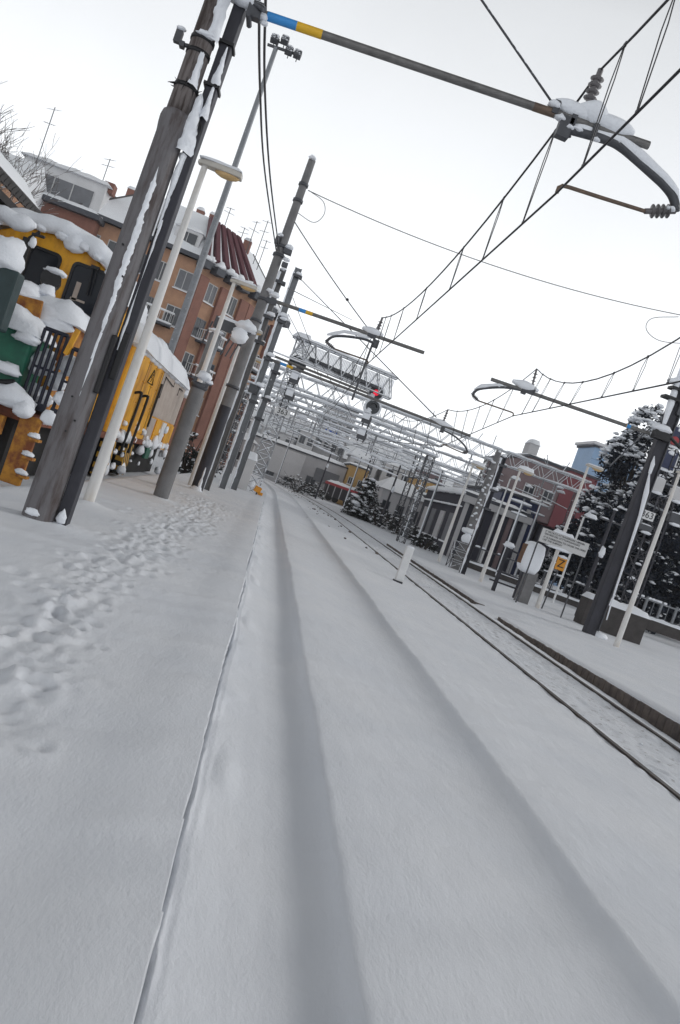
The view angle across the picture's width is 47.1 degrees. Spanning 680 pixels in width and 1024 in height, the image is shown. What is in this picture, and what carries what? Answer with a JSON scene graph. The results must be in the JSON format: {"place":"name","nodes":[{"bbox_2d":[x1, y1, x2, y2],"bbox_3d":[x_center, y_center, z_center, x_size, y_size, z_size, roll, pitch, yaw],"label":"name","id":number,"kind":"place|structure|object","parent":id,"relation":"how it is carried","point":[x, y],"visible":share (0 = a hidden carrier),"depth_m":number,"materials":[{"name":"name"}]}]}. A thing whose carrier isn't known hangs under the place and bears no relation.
{"place":"outdoors","nodes":[
{"label":"outdoors","id":0,"kind":"place"},
{"bbox_2d":[0,449,679,1023],"bbox_3d":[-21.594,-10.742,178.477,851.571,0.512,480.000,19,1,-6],"label":"ground","id":1,"kind":"structure","parent":0,"point":[274,753],"depth_m":3.99,"materials":[{"name":"white snow"}]},
{"bbox_2d":[0,152,41,228],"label":"goods shed","id":2,"kind":"structure","parent":1,"relation":"on","point":[13,181],"depth_m":19.17,"materials":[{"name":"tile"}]},
{"bbox_2d":[0,150,46,209],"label":"gable house","id":3,"kind":"structure","parent":1,"relation":"on","point":[38,200],"depth_m":58.13,"materials":[{"name":"beige brick"}]},
{"bbox_2d":[36,107,59,162],"bbox_3d":[-22.274,-28.052,58.786,1.127,5.060,0.586,20,1,9],"label":"roof antenna","id":4,"kind":"object","parent":3,"relation":"on","point":[47,128],"visible":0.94,"depth_m":58.75,"materials":[{"name":"metal"}]},
{"bbox_2d":[0,81,81,215],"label":"bare tree","id":5,"kind":"object","parent":1,"relation":"on","point":[18,161],"visible":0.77,"depth_m":40.27,"materials":[{"name":"brown plant"}]},
{"bbox_2d":[20,151,117,236],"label":"penthouse block","id":6,"kind":"structure","parent":1,"relation":"on","point":[94,193],"depth_m":61.46,"materials":[{"name":"white paint"}]},
{"bbox_2d":[0,205,189,485],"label":"rail engine","id":7,"kind":"object","parent":1,"relation":"on","point":[53,270],"visible":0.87,"depth_m":13.78,"materials":[{"name":"yellow paint"}]},
{"bbox_2d":[83,155,242,501],"bbox_3d":[-2.483,-2.265,10.700,0.620,5.279,0.195,19,1,-6],"label":"lamp post","id":8,"kind":"object","parent":1,"relation":"on","point":[225,171],"visible":0.98,"depth_m":10.63,"materials":[{"name":"grey metal"}]},
{"bbox_2d":[163,431,201,473],"bbox_3d":[-6.295,-2.274,32.472,1.916,2.198,1.501,19,1,-6],"label":"snowy bush","id":9,"kind":"object","parent":1,"relation":"on","point":[184,467],"visible":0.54,"depth_m":32.36,"materials":[{"name":"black plant"}]},
{"bbox_2d":[153,370,212,498],"bbox_3d":[-3.087,-1.353,15.209,0.421,2.935,0.341,19,1,-6],"label":"stub post","id":10,"kind":"object","parent":1,"relation":"on","point":[170,468],"visible":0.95,"depth_m":15.08,"materials":[{"name":"grey concrete"}]},
{"bbox_2d":[79,186,290,464],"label":"apartment block","id":11,"kind":"structure","parent":1,"relation":"on","point":[228,257],"depth_m":66.24,"materials":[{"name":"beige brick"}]},
{"bbox_2d":[253,220,269,263],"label":"roof antenna","id":12,"kind":"object","parent":11,"relation":"on","point":[262,237],"visible":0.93,"depth_m":71.32,"materials":[{"name":"metal"}]},
{"bbox_2d":[156,315,256,484],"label":"bracket column","id":13,"kind":"structure","parent":1,"relation":"on","point":[241,332],"depth_m":18.13,"materials":[{"name":"metal"}]},
{"bbox_2d":[188,329,262,485],"bbox_3d":[-3.416,-2.913,22.861,0.620,5.279,0.195,19,1,-6],"label":"lamp post","id":14,"kind":"object","parent":1,"relation":"on","point":[204,442],"visible":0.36,"depth_m":22.79,"materials":[{"name":"grey metal"}]},
{"bbox_2d":[197,277,257,382],"bbox_3d":[-2.975,-2.611,17.286,0.620,5.279,0.195,19,1,-6],"label":"lamp post","id":15,"kind":"object","parent":1,"relation":"on","point":[247,286],"visible":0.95,"depth_m":17.18,"materials":[{"name":"white metal"}]},
{"bbox_2d":[168,33,301,353],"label":"floodlight tower","id":16,"kind":"structure","parent":1,"relation":"on","point":[288,50],"depth_m":43.54,"materials":[{"name":"metal"}]},
{"bbox_2d":[204,267,286,490],"bbox_3d":[-2.851,-3.928,23.584,0.394,7.335,0.356,19,1,-6],"label":"catenary mast","id":17,"kind":"object","parent":1,"relation":"on","point":[269,314],"visible":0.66,"depth_m":23.61,"materials":[{"name":"grey metal"}]},
{"bbox_2d":[234,433,258,466],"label":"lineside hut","id":18,"kind":"object","parent":1,"relation":"on","point":[255,443],"visible":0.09,"depth_m":87.14,"materials":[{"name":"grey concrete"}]},
{"bbox_2d":[238,451,257,490],"bbox_3d":[-4.018,-1.773,33.229,0.680,1.720,0.606,19,1,-6],"label":"relay cabinet","id":19,"kind":"object","parent":1,"relation":"on","point":[248,470],"visible":0.54,"depth_m":32.99,"materials":[{"name":"grey metal"}]},
{"bbox_2d":[246,410,255,432],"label":"town house","id":20,"kind":"structure","parent":1,"relation":"on","point":[250,422],"depth_m":110.79,"materials":[{"name":"brick"}]},
{"bbox_2d":[230,359,280,489],"bbox_3d":[-3.249,-3.267,30.141,0.436,5.501,0.394,19,1,-6],"label":"catenary mast","id":21,"kind":"object","parent":1,"relation":"on","point":[265,398],"visible":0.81,"depth_m":30.14,"materials":[{"name":"metal"}]},
{"bbox_2d":[249,480,262,495],"bbox_3d":[-3.547,-0.971,33.075,0.663,0.633,0.262,19,1,-6],"label":"dwarf marker","id":22,"kind":"object","parent":1,"relation":"on","point":[257,489],"visible":0.98,"depth_m":33.03,"materials":[{"name":"orange paint"}]},
{"bbox_2d":[260,417,297,443],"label":"town house","id":23,"kind":"structure","parent":1,"relation":"on","point":[282,436],"depth_m":113.29,"materials":[{"name":"grey glass"}]},
{"bbox_2d":[257,407,309,444],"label":"wide town house","id":24,"kind":"structure","parent":1,"relation":"on","point":[266,419],"depth_m":122.74,"materials":[{"name":"grey glass"}]},
{"bbox_2d":[275,430,296,483],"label":"frosted pole","id":25,"kind":"object","parent":1,"relation":"on","point":[293,432],"visible":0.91,"depth_m":81.55,"materials":[{"name":"metal"}]},
{"bbox_2d":[275,474,315,495],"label":"snowy bush","id":26,"kind":"object","parent":1,"relation":"on","point":[301,486],"visible":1,"depth_m":83.68,"materials":[{"name":"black plant"}]},
{"bbox_2d":[253,432,347,500],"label":"station block","id":27,"kind":"structure","parent":1,"relation":"on","point":[306,465],"depth_m":97.65,"materials":[{"name":"grey concrete"}]},
{"bbox_2d":[295,423,317,450],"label":"town house","id":28,"kind":"structure","parent":1,"relation":"on","point":[302,442],"depth_m":112.59,"materials":[{"name":"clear glass"}]},
{"bbox_2d":[190,155,424,491],"bbox_3d":[-0.304,-4.184,21.319,4.837,9.834,0.442,19,1,-6],"label":"catenary mast","id":29,"kind":"object","parent":1,"relation":"on","point":[223,413],"visible":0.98,"depth_m":21.05,"materials":[{"name":"grey metal"}]},
{"bbox_2d":[258,0,275,249],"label":"feeder cable","id":30,"kind":"object","parent":29,"relation":"attached to","point":[259,61],"visible":0.92,"depth_m":11.20,"materials":[{"name":"black rubber"}]},
{"bbox_2d":[263,0,279,250],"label":"feeder cable","id":31,"kind":"object","parent":29,"relation":"attached to","point":[264,60],"visible":0.94,"depth_m":11.09,"materials":[{"name":"black rubber"}]},
{"bbox_2d":[260,0,679,433],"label":"overhead line","id":32,"kind":"object","parent":29,"relation":"hanging from","point":[639,109],"visible":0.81,"depth_m":8.42,"materials":[{"name":"grey metal"}]},
{"bbox_2d":[308,190,679,314],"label":"span wire","id":33,"kind":"object","parent":29,"relation":"attached to","point":[488,263],"visible":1,"depth_m":22.06,"materials":[{"name":"grey metal"}]},
{"bbox_2d":[302,482,327,499],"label":"snowy bush","id":34,"kind":"object","parent":1,"relation":"on","point":[322,494],"visible":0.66,"depth_m":85.95,"materials":[{"name":"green plant"}]},
{"bbox_2d":[248,332,398,493],"bbox_3d":[-0.905,-3.657,35.006,5.052,7.614,1.277,19,1,-6],"label":"signal gantry","id":35,"kind":"object","parent":1,"relation":"on","point":[373,407],"visible":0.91,"depth_m":34.81,"materials":[{"name":"metal"}]},
{"bbox_2d":[315,444,337,498],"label":"lineside pole","id":36,"kind":"object","parent":1,"relation":"on","point":[327,465],"visible":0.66,"depth_m":80.00,"materials":[{"name":"metal"}]},
{"bbox_2d":[216,375,442,543],"bbox_3d":[-0.523,-2.998,41.841,10.984,6.878,1.508,19,1,-6],"label":"portal frame","id":37,"kind":"object","parent":1,"relation":"on","point":[356,427],"visible":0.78,"depth_m":41.72,"materials":[{"name":"metal"}]},
{"bbox_2d":[289,490,378,553],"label":"ballast lumps","id":38,"kind":"object","parent":1,"relation":"on","point":[338,526],"visible":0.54,"depth_m":40.47,"materials":[{"name":"grey stone"}]},
{"bbox_2d":[312,402,358,461],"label":"grey tower","id":39,"kind":"structure","parent":1,"relation":"on","point":[315,449],"depth_m":115.90,"materials":[{"name":"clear glass"}]},
{"bbox_2d":[322,480,357,505],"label":"red-canopied low building","id":40,"kind":"structure","parent":1,"relation":"on","point":[336,491],"depth_m":91.38,"materials":[{"name":"red paint"}]},
{"bbox_2d":[218,267,470,488],"bbox_3d":[0.780,-3.380,28.233,8.311,8.510,0.462,19,1,-6],"label":"catenary mast","id":41,"kind":"object","parent":1,"relation":"on","point":[267,359],"visible":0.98,"depth_m":27.97,"materials":[{"name":"metal"}]},
{"bbox_2d":[288,288,350,319],"bbox_3d":[-0.416,-7.987,30.676,0.022,3.619,18.187,20,1,2],"label":"stay wire","id":42,"kind":"object","parent":41,"relation":"attached to","point":[319,303],"visible":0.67,"depth_m":27.62,"materials":[{"name":"grey metal"}]},
{"bbox_2d":[298,276,419,400],"bbox_3d":[2.525,-6.680,37.543,0.022,1.035,28.884,20,1,15],"label":"stay wire","id":43,"kind":"object","parent":41,"relation":"attached to","point":[349,329],"visible":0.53,"depth_m":27.00,"materials":[{"name":"grey metal"}]},
{"bbox_2d":[21,0,679,525],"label":"catenary mast","id":44,"kind":"object","parent":1,"relation":"on","point":[105,344],"visible":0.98,"depth_m":7.92,"materials":[{"name":"grey metal"}]},
{"bbox_2d":[336,462,369,505],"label":"ochre house","id":45,"kind":"structure","parent":1,"relation":"on","point":[350,473],"depth_m":97.46,"materials":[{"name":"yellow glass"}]},
{"bbox_2d":[342,457,365,510],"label":"frosted pole","id":46,"kind":"object","parent":1,"relation":"on","point":[358,465],"visible":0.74,"depth_m":70.27,"materials":[{"name":"metal"}]},
{"bbox_2d":[340,477,379,524],"bbox_3d":[1.920,-0.902,62.401,3.244,4.106,3.312,19,1,-6],"label":"snowy fir","id":47,"kind":"object","parent":1,"relation":"on","point":[366,494],"visible":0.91,"depth_m":61.94,"materials":[{"name":"green plant"}]},
{"bbox_2d":[220,380,501,529],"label":"portal frame","id":48,"kind":"object","parent":1,"relation":"on","point":[416,454],"visible":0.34,"depth_m":65.95,"materials":[{"name":"metal"}]},
{"bbox_2d":[346,444,380,477],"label":"town house","id":49,"kind":"structure","parent":1,"relation":"on","point":[356,451],"depth_m":111.69,"materials":[{"name":"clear glass"}]},
{"bbox_2d":[250,398,477,486],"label":"portal frame","id":50,"kind":"object","parent":1,"relation":"on","point":[387,454],"visible":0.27,"depth_m":84.01,"materials":[{"name":"metal"}]},
{"bbox_2d":[251,402,478,485],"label":"portal frame","id":51,"kind":"object","parent":1,"relation":"on","point":[359,440],"visible":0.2,"depth_m":104.06,"materials":[{"name":"metal"}]},
{"bbox_2d":[341,435,411,477],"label":"snow roof terrace","id":52,"kind":"structure","parent":1,"relation":"on","point":[345,456],"depth_m":126.85,"materials":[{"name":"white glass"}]},
{"bbox_2d":[368,501,385,522],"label":"snowy bush","id":53,"kind":"object","parent":1,"relation":"on","point":[378,509],"visible":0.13,"depth_m":66.64,"materials":[{"name":"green plant"}]},
{"bbox_2d":[361,502,397,530],"bbox_3d":[3.141,0.482,60.599,3.355,1.986,2.648,19,1,-6],"label":"snowy bush","id":54,"kind":"object","parent":1,"relation":"on","point":[375,516],"visible":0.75,"depth_m":60.41,"materials":[{"name":"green plant"}]},
{"bbox_2d":[377,464,404,526],"bbox_3d":[3.678,-1.040,58.530,1.020,5.366,0.310,19,1,-6],"label":"lineside pole","id":55,"kind":"object","parent":1,"relation":"on","point":[391,492],"visible":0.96,"depth_m":58.51,"materials":[{"name":"metal"}]},
{"bbox_2d":[375,453,416,481],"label":"town house","id":56,"kind":"structure","parent":1,"relation":"on","point":[380,475],"depth_m":111.55,"materials":[{"name":"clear glass"}]},
{"bbox_2d":[376,513,417,538],"bbox_3d":[4.363,1.028,57.830,3.517,1.924,2.855,19,1,-6],"label":"snowy bush","id":57,"kind":"object","parent":1,"relation":"on","point":[392,525],"visible":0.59,"depth_m":57.65,"materials":[{"name":"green plant"}]},
{"bbox_2d":[373,477,423,533],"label":"grey villa","id":58,"kind":"object","parent":1,"relation":"on","point":[385,485],"visible":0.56,"depth_m":72.92,"materials":[{"name":"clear glass"}]},
{"bbox_2d":[393,545,414,583],"bbox_3d":[1.465,1.326,18.322,0.234,1.130,0.169,19,1,-6],"label":"marker post","id":59,"kind":"object","parent":1,"relation":"on","point":[404,563],"visible":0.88,"depth_m":18.28,"materials":[{"name":"white paint"}]},
{"bbox_2d":[391,522,424,540],"bbox_3d":[5.000,1.580,54.773,3.286,1.458,2.214,19,1,-6],"label":"snowy bush","id":60,"kind":"object","parent":1,"relation":"on","point":[409,535],"visible":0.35,"depth_m":54.53,"materials":[{"name":"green plant"}]},
{"bbox_2d":[231,362,591,587],"bbox_3d":[4.817,-2.473,51.882,23.549,8.972,1.525,19,1,-6],"label":"portal frame","id":61,"kind":"object","parent":1,"relation":"on","point":[436,426],"visible":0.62,"depth_m":51.70,"materials":[{"name":"metal"}]},
{"bbox_2d":[402,474,430,536],"bbox_3d":[4.845,-0.226,52.692,1.200,4.900,0.151,19,1,-6],"label":"frosted pole","id":62,"kind":"object","parent":1,"relation":"on","point":[416,499],"visible":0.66,"depth_m":52.64,"materials":[{"name":"metal"}]},
{"bbox_2d":[409,532,439,553],"bbox_3d":[4.949,1.885,45.805,2.022,1.277,1.573,19,1,-6],"label":"snowy bush","id":63,"kind":"object","parent":1,"relation":"on","point":[419,543],"visible":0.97,"depth_m":45.65,"materials":[{"name":"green plant"}]},
{"bbox_2d":[415,463,444,482],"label":"town house","id":64,"kind":"structure","parent":1,"relation":"on","point":[431,476],"depth_m":113.58,"materials":[{"name":"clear glass"}]},
{"bbox_2d":[409,476,451,492],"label":"ochre roofed house","id":65,"kind":"structure","parent":1,"relation":"on","point":[427,484],"depth_m":100.38,"materials":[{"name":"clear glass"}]},
{"bbox_2d":[416,470,448,541],"bbox_3d":[5.435,-0.125,48.728,1.200,5.300,0.151,19,1,-6],"label":"frosted pole","id":66,"kind":"object","parent":1,"relation":"on","point":[441,474],"visible":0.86,"depth_m":48.67,"materials":[{"name":"metal"}]},
{"bbox_2d":[386,544,484,605],"bbox_3d":[3.041,2.166,29.346,0.293,0.326,16.387,19,1,-6],"label":"platform edge","id":67,"kind":"object","parent":1,"relation":"on","point":[470,600],"visible":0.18,"depth_m":25.39,"materials":[{"name":"brown stone"}]},
{"bbox_2d":[442,475,454,486],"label":"distant red house","id":68,"kind":"structure","parent":1,"relation":"on","point":[448,482],"depth_m":122.78,"materials":[{"name":"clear glass"}]},
{"bbox_2d":[437,460,485,561],"bbox_3d":[5.569,0.162,36.203,0.713,5.300,0.225,19,1,-16],"label":"lamp post","id":69,"kind":"object","parent":1,"relation":"on","point":[479,465],"visible":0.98,"depth_m":36.09,"materials":[{"name":"grey metal"}]},
{"bbox_2d":[453,474,478,488],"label":"town house","id":70,"kind":"structure","parent":1,"relation":"on","point":[459,485],"depth_m":107.69,"materials":[{"name":"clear glass"}]},
{"bbox_2d":[413,486,532,573],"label":"dark shed","id":71,"kind":"structure","parent":1,"relation":"on","point":[441,512],"depth_m":47.20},
{"bbox_2d":[445,450,501,569],"bbox_3d":[5.971,-0.024,34.610,0.694,5.806,0.672,19,1,-6],"label":"lattice mast","id":72,"kind":"object","parent":1,"relation":"on","point":[458,558],"visible":0.88,"depth_m":34.48,"materials":[{"name":"grey metal"}]},
{"bbox_2d":[272,481,679,799],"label":"rail","id":73,"kind":"object","parent":1,"relation":"on","point":[632,758],"visible":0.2,"depth_m":9.93,"materials":[{"name":"metal"}]},
{"bbox_2d":[459,454,506,574],"bbox_3d":[5.993,0.195,32.562,0.416,5.501,0.371,19,1,-6],"label":"catenary mast","id":74,"kind":"object","parent":1,"relation":"on","point":[492,490],"visible":0.99,"depth_m":32.57,"materials":[{"name":"metal"}]},
{"bbox_2d":[298,492,679,752],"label":"rail","id":75,"kind":"object","parent":1,"relation":"on","point":[637,721],"visible":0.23,"depth_m":13.60,"materials":[{"name":"metal"}]},
{"bbox_2d":[479,476,520,562],"bbox_3d":[9.164,0.748,45.082,0.650,5.974,0.288,19,1,-6],"label":"street lamp","id":76,"kind":"object","parent":1,"relation":"on","point":[514,478],"visible":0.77,"depth_m":45.00,"materials":[{"name":"grey metal"}]},
{"bbox_2d":[467,483,540,574],"bbox_3d":[11.505,1.224,60.386,3.230,6.260,10.580,19,1,-6],"label":"frame","id":77,"kind":"object","parent":1,"relation":"on","point":[499,495],"visible":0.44,"depth_m":55.50,"materials":[{"name":"white metal"}]},
{"bbox_2d":[478,465,533,581],"bbox_3d":[6.656,0.671,31.510,0.713,5.300,0.225,19,1,-16],"label":"lamp post","id":78,"kind":"object","parent":1,"relation":"on","point":[527,471],"visible":0.94,"depth_m":31.40,"materials":[{"name":"grey metal"}]},
{"bbox_2d":[495,498,531,576],"bbox_3d":[8.798,1.536,41.072,1.200,4.800,0.154,19,1,-6],"label":"frosted pole","id":79,"kind":"object","parent":1,"relation":"on","point":[522,503],"visible":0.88,"depth_m":41.01,"materials":[{"name":"metal"}]},
{"bbox_2d":[489,541,549,597],"bbox_3d":[6.505,2.300,28.298,1.942,2.088,0.348,20,1,13],"label":"trestle","id":80,"kind":"object","parent":1,"relation":"on","point":[508,545],"visible":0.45,"depth_m":28.39,"materials":[{"name":"black metal"}]},
{"bbox_2d":[368,540,679,793],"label":"snow clods","id":81,"kind":"object","parent":1,"relation":"on","point":[640,743],"visible":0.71,"depth_m":10.84,"materials":[{"name":"snow"}]},
{"bbox_2d":[479,439,569,574],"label":"mauve building","id":82,"kind":"structure","parent":1,"relation":"on","point":[530,448],"depth_m":61.72,"materials":[{"name":"red brick"}]},
{"bbox_2d":[513,541,545,604],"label":"phone pillar","id":83,"kind":"structure","parent":1,"relation":"on","point":[525,554],"depth_m":26.95,"materials":[{"name":"grey"}]},
{"bbox_2d":[514,500,548,575],"bbox_3d":[11.253,1.877,47.335,1.200,5.500,0.161,19,1,-6],"label":"frosted pole","id":84,"kind":"object","parent":1,"relation":"on","point":[542,504],"visible":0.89,"depth_m":47.27,"materials":[{"name":"metal"}]},
{"bbox_2d":[453,539,625,607],"bbox_3d":[10.474,3.694,40.592,9.478,1.524,0.246,20,1,16],"label":"yard fence","id":85,"kind":"object","parent":1,"relation":"on","point":[476,565],"visible":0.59,"depth_m":40.58,"materials":[{"name":"grey concrete"}]},
{"bbox_2d":[515,527,589,617],"bbox_3d":[7.090,2.075,26.101,1.723,3.012,0.139,19,1,-6],"label":"notice board","id":86,"kind":"object","parent":1,"relation":"on","point":[558,539],"visible":0.98,"depth_m":26.04,"materials":[{"name":"metal"}]},
{"bbox_2d":[541,555,567,608],"bbox_3d":[7.617,2.670,27.961,0.364,2.356,0.175,19,1,-6],"label":"letter sign","id":87,"kind":"object","parent":1,"relation":"on","point":[561,562],"visible":0.94,"depth_m":27.93,"materials":[{"name":"metal"}]},
{"bbox_2d":[537,519,583,593],"bbox_3d":[15.585,3.236,51.743,5.292,6.040,4.507,19,1,-6],"label":"evergreen","id":88,"kind":"object","parent":1,"relation":"on","point":[561,528],"visible":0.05,"depth_m":51.74,"materials":[{"name":"green plant"}]},
{"bbox_2d":[531,465,600,582],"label":"red building","id":89,"kind":"structure","parent":1,"relation":"on","point":[558,514],"depth_m":61.76,"materials":[{"name":"red brick"}]},
{"bbox_2d":[535,463,603,608],"bbox_3d":[7.925,1.039,27.212,0.620,5.669,0.195,20,1,4],"label":"lamp post","id":90,"kind":"object","parent":1,"relation":"on","point":[555,556],"visible":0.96,"depth_m":27.18,"materials":[{"name":"white metal"}]},
{"bbox_2d":[552,513,597,603],"bbox_3d":[10.561,2.233,35.235,0.650,4.596,0.288,19,1,-6],"label":"street lamp","id":91,"kind":"object","parent":1,"relation":"on","point":[590,516],"visible":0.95,"depth_m":35.16,"materials":[{"name":"grey metal"}]},
{"bbox_2d":[471,369,679,639],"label":"catenary mast","id":92,"kind":"object","parent":1,"relation":"on","point":[662,432],"visible":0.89,"depth_m":23.27,"materials":[{"name":"metal"}]},
{"bbox_2d":[321,337,679,446],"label":"overhead line","id":93,"kind":"object","parent":92,"relation":"hanging from","point":[613,373],"visible":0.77,"depth_m":19.22,"materials":[{"name":"grey metal"}]},
{"bbox_2d":[497,617,679,742],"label":"platform edge","id":94,"kind":"object","parent":1,"relation":"on","point":[669,727],"visible":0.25,"depth_m":12.50,"materials":[{"name":"brown concrete"}]},
{"bbox_2d":[545,478,632,589],"bbox_3d":[16.684,2.012,48.969,5.997,9.217,5.589,19,1,-6],"label":"evergreen","id":95,"kind":"object","parent":1,"relation":"on","point":[548,558],"visible":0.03,"depth_m":49.03,"materials":[{"name":"green plant"}]},
{"bbox_2d":[550,441,643,587],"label":"blue tower","id":96,"kind":"structure","parent":1,"relation":"on","point":[587,451],"depth_m":72.60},
{"bbox_2d":[574,508,623,615],"bbox_3d":[10.162,2.192,31.129,1.020,4.966,0.310,19,1,-6],"label":"lineside pole","id":97,"kind":"object","parent":1,"relation":"on","point":[601,552],"visible":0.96,"depth_m":31.10,"materials":[{"name":"metal"}]},
{"bbox_2d":[573,591,649,644],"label":"wall","id":98,"kind":"structure","parent":1,"relation":"on","point":[639,619],"depth_m":27.12,"materials":[{"name":"concrete"}]},
{"bbox_2d":[565,403,673,578],"bbox_3d":[16.313,-0.162,45.620,4.793,13.229,5.862,19,1,-6],"label":"evergreen","id":99,"kind":"object","parent":1,"relation":"on","point":[618,473],"visible":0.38,"depth_m":45.38,"materials":[{"name":"green plant"}]},
{"bbox_2d":[561,493,677,615],"bbox_3d":[14.934,2.593,41.838,5.893,7.297,5.968,18,2,-40],"label":"evergreen","id":100,"kind":"object","parent":1,"relation":"on","point":[600,531],"visible":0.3,"depth_m":41.36,"materials":[{"name":"green plant"}]},
{"bbox_2d":[563,494,679,608],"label":"evergreen","id":101,"kind":"object","parent":1,"relation":"on","point":[663,567],"visible":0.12,"depth_m":40.85,"materials":[{"name":"green plant"}]},
{"bbox_2d":[579,457,679,633],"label":"evergreen","id":102,"kind":"object","parent":1,"relation":"on","point":[671,597],"visible":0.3,"depth_m":40.50,"materials":[{"name":"green plant"}]},
{"bbox_2d":[613,469,679,647],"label":"lamp post","id":103,"kind":"object","parent":1,"relation":"on","point":[621,631],"visible":0.92,"depth_m":22.25,"materials":[{"name":"grey metal"}]},
{"bbox_2d":[614,418,679,606],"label":"lattice mast","id":104,"kind":"object","parent":1,"relation":"on","point":[670,461],"visible":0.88,"depth_m":31.21,"materials":[{"name":"grey metal"}]},
{"bbox_2d":[631,591,679,640],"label":"yard fence","id":105,"kind":"object","parent":1,"relation":"on","point":[656,624],"visible":0.69,"depth_m":35.69,"materials":[{"name":"grey concrete"}]},
{"bbox_2d":[641,503,679,629],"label":"evergreen","id":106,"kind":"object","parent":1,"relation":"on","point":[677,621],"visible":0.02,"depth_m":42.96,"materials":[{"name":"green plant"}]},
{"bbox_2d":[0,0,679,477],"label":"sky","id":107,"kind":"structure","parent":0,"point":[422,156],"materials":[{"name":"white"}]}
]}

